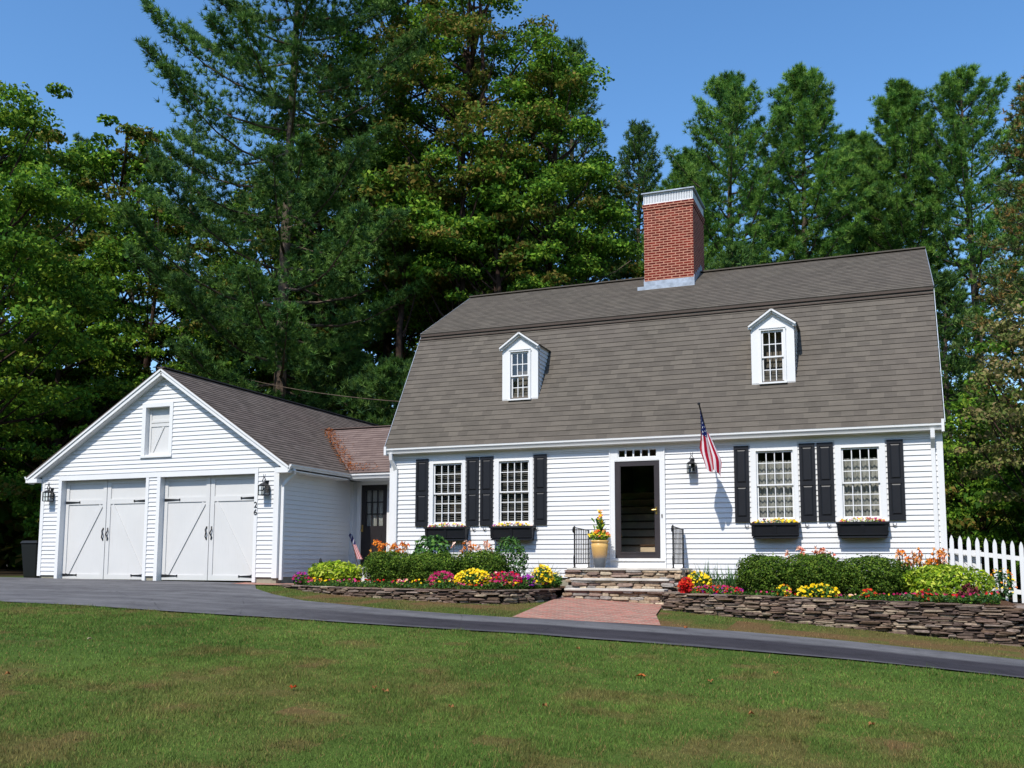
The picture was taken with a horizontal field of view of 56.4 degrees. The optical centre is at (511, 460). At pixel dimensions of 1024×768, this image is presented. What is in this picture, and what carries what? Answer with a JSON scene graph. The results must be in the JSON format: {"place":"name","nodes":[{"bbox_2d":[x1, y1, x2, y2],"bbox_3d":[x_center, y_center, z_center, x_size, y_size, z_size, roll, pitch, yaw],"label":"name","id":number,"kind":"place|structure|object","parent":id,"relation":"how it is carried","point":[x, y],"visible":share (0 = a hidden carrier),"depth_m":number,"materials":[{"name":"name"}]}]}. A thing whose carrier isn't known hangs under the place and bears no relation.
{"place":"outdoors","nodes":[
{"label":"outdoors","id":0,"kind":"place"},
{"bbox_2d":[0,566,1023,767],"bbox_3d":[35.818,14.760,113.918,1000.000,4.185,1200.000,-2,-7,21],"label":"lawn","id":1,"kind":"structure","parent":0,"point":[7,571],"depth_m":9.41,"materials":[{"name":"plant"}]},
{"bbox_2d":[20,540,38,577],"bbox_3d":[-12.537,2.600,25.230,0.589,1.017,0.662,-2,-7,21],"label":"waste bin","id":2,"kind":"object","parent":1,"relation":"on","point":[29,554],"visible":0.39,"depth_m":24.97,"materials":[{"name":"plastic"}]},
{"bbox_2d":[0,424,87,537],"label":"understory bush","id":3,"kind":"object","parent":1,"relation":"on","point":[27,495],"visible":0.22,"depth_m":32.22,"materials":[{"name":"green plant"}]},
{"bbox_2d":[0,195,98,484],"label":"maple tree","id":4,"kind":"object","parent":1,"relation":"on","point":[3,440],"visible":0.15,"depth_m":38.44,"materials":[{"name":"green plant"}]},
{"bbox_2d":[0,80,117,454],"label":"maple tree","id":5,"kind":"object","parent":1,"relation":"on","point":[28,196],"visible":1,"depth_m":30.18,"materials":[{"name":"green plant"}]},
{"bbox_2d":[0,82,138,426],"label":"maple tree","id":6,"kind":"object","parent":1,"relation":"on","point":[90,186],"visible":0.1,"depth_m":45.08,"materials":[{"name":"green plant"}]},
{"bbox_2d":[59,131,95,366],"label":"tree","id":7,"kind":"object","parent":1,"relation":"on","point":[77,137],"visible":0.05,"depth_m":61.13,"materials":[{"name":"green plant"}]},
{"bbox_2d":[0,260,166,497],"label":"maple tree","id":8,"kind":"object","parent":1,"relation":"on","point":[116,389],"visible":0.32,"depth_m":37.30,"materials":[{"name":"green plant"}]},
{"bbox_2d":[0,113,222,417],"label":"maple tree","id":9,"kind":"object","parent":1,"relation":"on","point":[108,160],"visible":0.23,"depth_m":44.74,"materials":[{"name":"green plant"}]},
{"bbox_2d":[98,141,159,364],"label":"pine tree","id":10,"kind":"object","parent":1,"relation":"on","point":[134,297],"visible":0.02,"depth_m":61.03,"materials":[{"name":"green plant"}]},
{"bbox_2d":[28,184,254,423],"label":"maple tree","id":11,"kind":"object","parent":1,"relation":"on","point":[156,293],"visible":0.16,"depth_m":42.24,"materials":[{"name":"green plant"}]},
{"bbox_2d":[140,115,214,363],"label":"pine tree","id":12,"kind":"object","parent":1,"relation":"on","point":[192,122],"visible":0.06,"depth_m":60.18,"materials":[{"name":"green plant"}]},
{"bbox_2d":[24,367,378,582],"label":"garage","id":13,"kind":"structure","parent":1,"relation":"on","point":[157,475],"depth_m":23.24,"materials":[{"name":"white paint"}]},
{"bbox_2d":[62,478,145,579],"bbox_3d":[-10.113,1.702,23.770,2.709,2.470,0.133,-2,-7,21],"label":"garage door","id":14,"kind":"structure","parent":13,"relation":"in","point":[104,525],"depth_m":23.79,"materials":[{"name":"paint"}]},
{"bbox_2d":[139,402,173,457],"bbox_3d":[-8.631,-0.744,23.357,0.960,1.345,0.200,-2,-7,21],"label":"loft door","id":15,"kind":"structure","parent":13,"relation":"in","point":[157,418],"depth_m":23.42,"materials":[{"name":"white paint"}]},
{"bbox_2d":[161,474,254,580],"bbox_3d":[-7.166,1.586,22.612,2.748,2.470,0.133,-2,-7,21],"label":"garage door","id":16,"kind":"structure","parent":13,"relation":"in","point":[208,520],"depth_m":22.63,"materials":[{"name":"paint"}]},
{"bbox_2d":[160,311,293,392],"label":"maple tree","id":17,"kind":"object","parent":1,"relation":"on","point":[258,374],"visible":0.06,"depth_m":41.32,"materials":[{"name":"green plant"}]},
{"bbox_2d":[171,188,358,364],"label":"maple tree","id":18,"kind":"object","parent":1,"relation":"on","point":[205,263],"visible":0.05,"depth_m":48.19,"materials":[{"name":"green plant"}]},
{"bbox_2d":[112,0,436,413],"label":"pine tree","id":19,"kind":"object","parent":1,"relation":"on","point":[329,246],"visible":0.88,"depth_m":36.70,"materials":[{"name":"green plant"}]},
{"bbox_2d":[269,227,339,352],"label":"maple tree","id":20,"kind":"object","parent":1,"relation":"on","point":[292,297],"visible":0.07,"depth_m":46.69,"materials":[{"name":"green plant"}]},
{"bbox_2d":[200,109,428,389],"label":"maple tree","id":21,"kind":"object","parent":1,"relation":"on","point":[275,260],"visible":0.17,"depth_m":43.27,"materials":[{"name":"green plant"}]},
{"bbox_2d":[267,339,381,424],"bbox_3d":[-7.144,-0.184,38.470,6.242,9.603,6.659,-2,-7,21],"label":"tree","id":22,"kind":"object","parent":1,"relation":"on","point":[346,364],"visible":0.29,"depth_m":37.38,"materials":[{"name":"green plant"}]},
{"bbox_2d":[323,425,390,566],"bbox_3d":[-3.542,1.003,26.203,3.836,3.960,4.700,-2,-7,21],"label":"breezeway","id":23,"kind":"object","parent":1,"relation":"on","point":[369,509],"visible":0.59,"depth_m":24.54,"materials":[{"name":"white paint"}]},
{"bbox_2d":[321,428,376,469],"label":"fallen needles","id":24,"kind":"object","parent":23,"relation":"on","point":[338,440],"visible":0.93,"depth_m":25.30,"materials":[{"name":"brown plant"}]},
{"bbox_2d":[360,485,386,565],"bbox_3d":[-3.518,1.650,24.416,0.760,2.070,0.130,-2,-7,21],"label":"door","id":25,"kind":"structure","parent":23,"relation":"in","point":[376,528],"depth_m":24.45,"materials":[{"name":"black paint"}]},
{"bbox_2d":[303,131,438,366],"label":"maple tree","id":26,"kind":"object","parent":1,"relation":"on","point":[379,354],"depth_m":50.25,"materials":[{"name":"green plant"}]},
{"bbox_2d":[337,352,414,425],"bbox_3d":[-4.639,0.088,35.940,5.482,8.605,5.337,-2,-7,21],"label":"pine tree","id":27,"kind":"object","parent":1,"relation":"on","point":[386,379],"visible":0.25,"depth_m":34.84,"materials":[{"name":"green plant"}]},
{"bbox_2d":[337,157,446,357],"bbox_3d":[-4.490,-3.848,37.364,4.306,16.740,5.160,-2,-7,21],"label":"maple tree","id":28,"kind":"object","parent":1,"relation":"on","point":[417,206],"visible":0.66,"depth_m":37.32,"materials":[{"name":"green plant"}]},
{"bbox_2d":[267,0,525,424],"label":"maple tree","id":29,"kind":"object","parent":1,"relation":"on","point":[406,11],"visible":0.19,"depth_m":40.33,"materials":[{"name":"green plant"}]},
{"bbox_2d":[276,584,560,604],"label":"stone wall","id":30,"kind":"structure","parent":1,"relation":"on","point":[507,597],"depth_m":17.90,"materials":[{"name":"stone"}]},
{"bbox_2d":[327,583,564,589],"bbox_3d":[-1.934,2.731,20.911,6.830,0.001,5.050,-2,-7,21],"label":"garden bed","id":31,"kind":"object","parent":1,"relation":"on","point":[461,588],"visible":0.25,"depth_m":18.48,"materials":[{"name":"brown soil"}]},
{"bbox_2d":[306,560,365,585],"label":"lime shrub","id":32,"kind":"object","parent":31,"relation":"on","point":[342,570],"visible":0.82,"depth_m":20.55,"materials":[{"name":"green plant"}]},
{"bbox_2d":[358,539,410,579],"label":"daylily","id":33,"kind":"object","parent":31,"relation":"on","point":[392,546],"visible":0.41,"depth_m":21.45,"materials":[{"name":"orange plant"}]},
{"bbox_2d":[362,549,413,585],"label":"boxwood","id":34,"kind":"object","parent":31,"relation":"on","point":[382,568],"visible":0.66,"depth_m":20.21,"materials":[{"name":"green plant"}]},
{"bbox_2d":[297,577,555,589],"bbox_3d":[-2.170,2.493,19.470,5.945,0.224,1.974,-2,-7,21],"label":"ground cover","id":35,"kind":"object","parent":31,"relation":"on","point":[318,582],"visible":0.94,"depth_m":18.61,"materials":[{"name":"green plant"}]},
{"bbox_2d":[398,551,463,586],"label":"boxwood","id":36,"kind":"object","parent":31,"relation":"on","point":[425,566],"visible":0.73,"depth_m":19.70,"materials":[{"name":"green plant"}]},
{"bbox_2d":[412,535,450,557],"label":"leafy plant","id":37,"kind":"object","parent":31,"relation":"on","point":[429,544],"visible":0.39,"depth_m":21.13,"materials":[{"name":"green plant"}]},
{"bbox_2d":[428,571,454,587],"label":"bedding flowers","id":38,"kind":"object","parent":31,"relation":"on","point":[437,575],"visible":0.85,"depth_m":18.55,"materials":[{"name":"pink plant"}]},
{"bbox_2d":[451,540,493,568],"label":"daylily","id":39,"kind":"object","parent":31,"relation":"on","point":[485,545],"visible":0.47,"depth_m":20.87,"materials":[{"name":"orange plant"}]},
{"bbox_2d":[454,568,491,589],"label":"bedding flowers","id":40,"kind":"object","parent":31,"relation":"on","point":[465,576],"visible":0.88,"depth_m":18.26,"materials":[{"name":"yellow plant"}]},
{"bbox_2d":[451,547,509,586],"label":"boxwood","id":41,"kind":"object","parent":31,"relation":"on","point":[484,560],"visible":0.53,"depth_m":19.69,"materials":[{"name":"green plant"}]},
{"bbox_2d":[491,571,522,588],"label":"bedding flowers","id":42,"kind":"object","parent":31,"relation":"on","point":[498,577],"visible":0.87,"depth_m":18.20,"materials":[{"name":"pink plant"}]},
{"bbox_2d":[492,536,528,579],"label":"tall plant","id":43,"kind":"object","parent":31,"relation":"on","point":[520,553],"visible":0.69,"depth_m":20.11,"materials":[{"name":"green plant"}]},
{"bbox_2d":[531,564,554,586],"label":"bedding flowers","id":44,"kind":"object","parent":31,"relation":"on","point":[544,577],"visible":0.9,"depth_m":18.70,"materials":[{"name":"yellow plant"}]},
{"bbox_2d":[401,134,513,316],"bbox_3d":[-2.195,-4.082,36.807,4.507,17.142,4.085,0,-6,-1],"label":"maple tree","id":45,"kind":"object","parent":1,"relation":"on","point":[459,296],"visible":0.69,"depth_m":36.88,"materials":[{"name":"green plant"}]},
{"bbox_2d":[392,195,545,358],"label":"maple tree","id":46,"kind":"object","parent":1,"relation":"on","point":[527,231],"visible":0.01,"depth_m":49.81,"materials":[{"name":"green plant"}]},
{"bbox_2d":[360,0,591,353],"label":"maple tree","id":47,"kind":"object","parent":1,"relation":"on","point":[470,26],"visible":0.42,"depth_m":38.17,"materials":[{"name":"green plant"}]},
{"bbox_2d":[429,175,560,294],"bbox_3d":[-0.566,-3.441,36.789,5.232,15.898,3.858,-2,-7,21],"label":"maple tree","id":48,"kind":"object","parent":1,"relation":"on","point":[497,198],"visible":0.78,"depth_m":36.83,"materials":[{"name":"green plant"}]},
{"bbox_2d":[0,407,1023,595],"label":"wood","id":49,"kind":"object","parent":1,"relation":"on","point":[12,538],"depth_m":41.30,"materials":[{"name":"green plant"}]},
{"bbox_2d":[463,34,643,292],"bbox_3d":[1.451,-6.651,38.576,7.536,22.705,7.402,-2,-7,21],"label":"maple tree","id":50,"kind":"object","parent":1,"relation":"on","point":[559,84],"visible":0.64,"depth_m":37.88,"materials":[{"name":"green plant"}]},
{"bbox_2d":[492,189,643,290],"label":"maple tree","id":51,"kind":"object","parent":1,"relation":"on","point":[635,270],"visible":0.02,"depth_m":49.03,"materials":[{"name":"green plant"}]},
{"bbox_2d":[516,36,643,290],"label":"pine tree","id":52,"kind":"object","parent":1,"relation":"on","point":[576,45],"visible":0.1,"depth_m":46.51,"materials":[{"name":"green plant"}]},
{"bbox_2d":[559,568,693,603],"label":"front steps","id":53,"kind":"structure","parent":1,"relation":"on","point":[645,585],"depth_m":18.86,"materials":[{"name":"stone"}]},
{"bbox_2d":[572,526,590,567],"bbox_3d":[1.458,1.821,20.126,0.060,0.860,1.153,-2,-7,21],"label":"iron railing","id":54,"kind":"object","parent":53,"relation":"on","point":[573,531],"visible":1,"depth_m":20.15,"materials":[{"name":"black metal"}]},
{"bbox_2d":[590,540,608,567],"bbox_3d":[1.851,1.969,20.155,0.392,0.575,0.392,-2,-7,21],"label":"ceramic planter","id":55,"kind":"object","parent":53,"relation":"on","point":[599,548],"visible":1,"depth_m":20.02,"materials":[{"name":"yellow ceramic"}]},
{"bbox_2d":[588,510,610,539],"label":"potted flowers","id":56,"kind":"object","parent":55,"relation":"in","point":[599,533],"visible":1,"depth_m":20.14,"materials":[{"name":"yellow plant"}]},
{"bbox_2d":[671,525,683,567],"bbox_3d":[3.364,1.746,19.376,0.060,0.860,1.153,-2,-7,21],"label":"iron railing","id":57,"kind":"object","parent":53,"relation":"on","point":[680,538],"visible":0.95,"depth_m":19.32,"materials":[{"name":"black metal"}]},
{"bbox_2d":[587,119,665,281],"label":"pine tree","id":58,"kind":"object","parent":1,"relation":"on","point":[637,142],"visible":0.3,"depth_m":51.49,"materials":[{"name":"green plant"}]},
{"bbox_2d":[384,186,947,598],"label":"gambrel house","id":59,"kind":"structure","parent":1,"relation":"on","point":[557,414],"depth_m":21.02,"materials":[{"name":"white paint"}]},
{"bbox_2d":[423,527,469,540],"bbox_3d":[-1.496,1.673,21.870,1.070,0.312,0.235,-2,-7,21],"label":"window box","id":60,"kind":"object","parent":59,"relation":"attached to","point":[454,533],"visible":0.88,"depth_m":21.75,"materials":[{"name":"black paint"}]},
{"bbox_2d":[427,456,465,526],"bbox_3d":[-1.482,0.723,22.145,0.954,1.630,0.190,-2,-7,21],"label":"window","id":61,"kind":"structure","parent":59,"relation":"in","point":[456,460],"depth_m":22.17,"materials":[{"name":"white paint"}]},
{"bbox_2d":[489,526,535,539],"bbox_3d":[0.008,1.613,21.279,1.045,0.312,0.235,-2,-7,21],"label":"window box","id":62,"kind":"object","parent":59,"relation":"attached to","point":[516,532],"visible":0.92,"depth_m":21.19,"materials":[{"name":"grey paint"}]},
{"bbox_2d":[494,453,533,525],"bbox_3d":[0.051,0.662,21.542,0.970,1.630,0.190,-2,-7,21],"label":"window","id":63,"kind":"structure","parent":59,"relation":"in","point":[527,457],"depth_m":21.57,"materials":[{"name":"white paint"}]},
{"bbox_2d":[615,460,660,557],"bbox_3d":[2.677,1.039,20.392,0.974,2.072,0.086,-2,-7,21],"label":"storm door","id":64,"kind":"structure","parent":59,"relation":"in","point":[657,554],"depth_m":20.40,"materials":[{"name":"brown metal"}]},
{"bbox_2d":[697,402,721,476],"bbox_3d":[4.059,-0.370,19.364,0.400,1.490,1.230,-2,-7,21],"label":"flag","id":65,"kind":"object","parent":59,"relation":"attached to","point":[710,456],"depth_m":19.10,"materials":[{"name":"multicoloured fabric"}]},
{"bbox_2d":[750,522,800,538],"bbox_3d":[5.298,1.405,19.200,0.970,0.312,0.235,-2,-7,21],"label":"window box","id":66,"kind":"object","parent":59,"relation":"attached to","point":[789,530],"visible":1,"depth_m":19.12,"materials":[{"name":"grey paint"}]},
{"bbox_2d":[750,442,800,522],"bbox_3d":[5.356,0.455,19.467,0.972,1.630,0.209,-2,-7,21],"label":"window","id":67,"kind":"structure","parent":59,"relation":"in","point":[774,484],"depth_m":19.50,"materials":[{"name":"white paint"}]},
{"bbox_2d":[834,438,888,521],"bbox_3d":[6.889,0.394,18.864,0.969,1.630,0.209,-2,-7,21],"label":"window","id":68,"kind":"structure","parent":59,"relation":"in","point":[861,489],"depth_m":18.89,"materials":[{"name":"white paint"}]},
{"bbox_2d":[836,521,889,537],"bbox_3d":[6.832,1.345,18.596,0.980,0.312,0.235,-2,-7,21],"label":"window box","id":69,"kind":"object","parent":59,"relation":"attached to","point":[874,529],"visible":1,"depth_m":18.51,"materials":[{"name":"grey paint"}]},
{"bbox_2d":[639,145,720,271],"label":"pine tree","id":70,"kind":"object","parent":1,"relation":"on","point":[671,180],"visible":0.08,"depth_m":48.68,"materials":[{"name":"green plant"}]},
{"bbox_2d":[636,69,822,269],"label":"pine tree","id":71,"kind":"object","parent":1,"relation":"on","point":[731,112],"visible":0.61,"depth_m":43.09,"materials":[{"name":"green plant"}]},
{"bbox_2d":[705,241,757,269],"bbox_3d":[9.007,-2.025,37.417,4.645,13.752,4.609,-2,-7,21],"label":"pine tree","id":72,"kind":"object","parent":1,"relation":"on","point":[729,257],"visible":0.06,"depth_m":37.63,"materials":[{"name":"green plant"}]},
{"bbox_2d":[738,61,876,263],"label":"pine tree","id":73,"kind":"object","parent":1,"relation":"on","point":[811,121],"visible":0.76,"depth_m":44.11,"materials":[{"name":"green plant"}]},
{"bbox_2d":[661,591,1023,646],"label":"stone wall","id":74,"kind":"structure","parent":1,"relation":"on","point":[1002,625],"depth_m":15.79,"materials":[{"name":"stone"}]},
{"bbox_2d":[811,126,902,256],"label":"pine tree","id":75,"kind":"object","parent":1,"relation":"on","point":[865,155],"visible":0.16,"depth_m":48.53,"materials":[{"name":"green plant"}]},
{"bbox_2d":[842,77,966,271],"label":"pine tree","id":76,"kind":"object","parent":1,"relation":"on","point":[895,110],"visible":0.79,"depth_m":45.20,"materials":[{"name":"green plant"}]},
{"bbox_2d":[846,598,1015,605],"bbox_3d":[5.901,2.541,17.434,5.800,0.001,2.860,-2,-7,21],"label":"garden bed","id":77,"kind":"object","parent":1,"relation":"on","point":[1004,603],"visible":0.22,"depth_m":15.65,"materials":[{"name":"brown soil"}]},
{"bbox_2d":[677,577,693,593],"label":"bedding flowers","id":78,"kind":"object","parent":77,"relation":"on","point":[684,585],"visible":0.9,"depth_m":17.87,"materials":[{"name":"red plant"}]},
{"bbox_2d":[687,570,711,588],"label":"bedding flowers","id":79,"kind":"object","parent":77,"relation":"on","point":[708,581],"visible":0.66,"depth_m":18.23,"materials":[{"name":"yellow plant"}]},
{"bbox_2d":[688,562,725,592],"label":"grass tuft","id":80,"kind":"object","parent":77,"relation":"on","point":[714,580],"visible":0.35,"depth_m":18.62,"materials":[{"name":"green plant"}]},
{"bbox_2d":[688,585,743,594],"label":"bedding flowers","id":81,"kind":"object","parent":77,"relation":"on","point":[704,589],"visible":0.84,"depth_m":17.53,"materials":[{"name":"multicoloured plant"}]},
{"bbox_2d":[713,564,739,592],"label":"grass tuft","id":82,"kind":"object","parent":77,"relation":"on","point":[729,580],"visible":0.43,"depth_m":18.41,"materials":[{"name":"green plant"}]},
{"bbox_2d":[734,551,792,596],"bbox_3d":[4.734,2.143,17.855,1.159,0.907,1.180,-2,-7,21],"label":"boxwood","id":83,"kind":"object","parent":77,"relation":"on","point":[758,574],"visible":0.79,"depth_m":17.53,"materials":[{"name":"green plant"}]},
{"bbox_2d":[782,551,847,597],"bbox_3d":[5.533,2.100,17.479,1.218,0.918,1.163,-2,-7,21],"label":"boxwood","id":84,"kind":"object","parent":77,"relation":"on","point":[804,570],"visible":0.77,"depth_m":17.16,"materials":[{"name":"green plant"}]},
{"bbox_2d":[796,583,839,597],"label":"bedding flowers","id":85,"kind":"object","parent":77,"relation":"on","point":[811,591],"visible":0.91,"depth_m":16.64,"materials":[{"name":"yellow plant"}]},
{"bbox_2d":[680,589,1000,604],"bbox_3d":[5.551,2.358,16.721,5.383,0.231,0.628,-3,-7,26],"label":"ground cover","id":86,"kind":"object","parent":77,"relation":"on","point":[980,598],"visible":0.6,"depth_m":15.96,"materials":[{"name":"green plant"}]},
{"bbox_2d":[835,553,908,599],"bbox_3d":[6.426,2.081,17.085,1.289,0.878,1.128,-2,-7,21],"label":"boxwood","id":87,"kind":"object","parent":77,"relation":"on","point":[885,576],"visible":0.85,"depth_m":16.75,"materials":[{"name":"green plant"}]},
{"bbox_2d":[895,547,949,590],"bbox_3d":[7.494,2.282,17.451,1.336,1.428,1.483,4,-7,-35],"label":"daylily","id":88,"kind":"object","parent":77,"relation":"on","point":[940,556],"visible":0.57,"depth_m":17.42,"materials":[{"name":"orange plant"}]},
{"bbox_2d":[897,563,995,602],"bbox_3d":[7.510,2.134,16.532,1.577,0.740,1.072,-2,-7,21],"label":"golden shrub","id":89,"kind":"object","parent":77,"relation":"on","point":[934,581],"visible":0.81,"depth_m":16.31,"materials":[{"name":"green plant"}]},
{"bbox_2d":[956,582,979,603],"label":"maroon plant","id":90,"kind":"object","parent":77,"relation":"on","point":[967,586],"visible":0.63,"depth_m":15.96,"materials":[{"name":"purple plant"}]},
{"bbox_2d":[989,567,1017,600],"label":"bedding flowers","id":91,"kind":"object","parent":77,"relation":"on","point":[1007,582],"visible":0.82,"depth_m":17.23,"materials":[{"name":"green plant"}]},
{"bbox_2d":[893,62,1023,594],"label":"pine tree","id":92,"kind":"object","parent":1,"relation":"on","point":[957,82],"visible":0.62,"depth_m":42.93,"materials":[{"name":"green plant"}]},
{"bbox_2d":[931,267,1005,548],"bbox_3d":[17.539,-1.270,38.055,4.826,13.477,4.374,-2,-7,21],"label":"pine tree","id":93,"kind":"object","parent":1,"relation":"on","point":[942,288],"visible":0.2,"depth_m":37.99,"materials":[{"name":"green plant"}]},
{"bbox_2d":[941,353,1022,554],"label":"maple tree","id":94,"kind":"object","parent":1,"relation":"on","point":[996,391],"visible":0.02,"depth_m":41.71,"materials":[{"name":"green plant"}]},
{"bbox_2d":[944,467,1020,576],"bbox_3d":[16.922,2.785,36.486,4.365,5.090,4.676,3,-7,-24],"label":"understory bush","id":95,"kind":"object","parent":1,"relation":"on","point":[950,494],"visible":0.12,"depth_m":35.27,"materials":[{"name":"green plant"}]},
{"bbox_2d":[942,377,1023,569],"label":"young maple","id":96,"kind":"object","parent":1,"relation":"on","point":[954,513],"visible":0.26,"depth_m":31.07,"materials":[{"name":"green plant"}]},
{"bbox_2d":[943,297,1023,503],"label":"olive tree","id":97,"kind":"object","parent":1,"relation":"on","point":[1006,451],"visible":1,"depth_m":24.23,"materials":[{"name":"green plant"}]},
{"bbox_2d":[947,449,1023,599],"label":"understory bush","id":98,"kind":"object","parent":1,"relation":"on","point":[1008,509],"visible":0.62,"depth_m":28.81,"materials":[{"name":"green plant"}]},
{"bbox_2d":[948,535,1023,602],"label":"picket fence","id":99,"kind":"object","parent":1,"relation":"on","point":[986,554],"visible":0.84,"depth_m":17.82,"materials":[{"name":"white paint"}]},
{"bbox_2d":[949,550,983,605],"bbox_3d":[8.604,2.227,18.092,0.550,1.060,0.040,-2,-7,21],"label":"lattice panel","id":100,"kind":"object","parent":99,"relation":"attached to","point":[956,558],"visible":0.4,"depth_m":18.11,"materials":[{"name":"white paint"}]},
{"bbox_2d":[949,75,1023,465],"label":"hemlock tree","id":101,"kind":"object","parent":1,"relation":"on","point":[1001,289],"visible":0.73,"depth_m":28.09,"materials":[{"name":"green plant"}]},
{"bbox_2d":[985,79,1023,373],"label":"pine tree","id":102,"kind":"object","parent":1,"relation":"on","point":[1003,230],"visible":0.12,"depth_m":44.36,"materials":[{"name":"green plant"}]},
{"bbox_2d":[0,577,1023,677],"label":"driveway","id":103,"kind":"structure","parent":0,"point":[230,598],"depth_m":14.97,"materials":[{"name":"grey asphalt"}]},
{"bbox_2d":[0,0,1023,426],"label":"sky","id":104,"kind":"structure","parent":0,"point":[659,54],"materials":[{"name":"blue"}]},
{"bbox_2d":[513,597,663,624],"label":"brick path","id":105,"kind":"structure","parent":0,"point":[564,608],"depth_m":16.58,"materials":[{"name":"red brick"}]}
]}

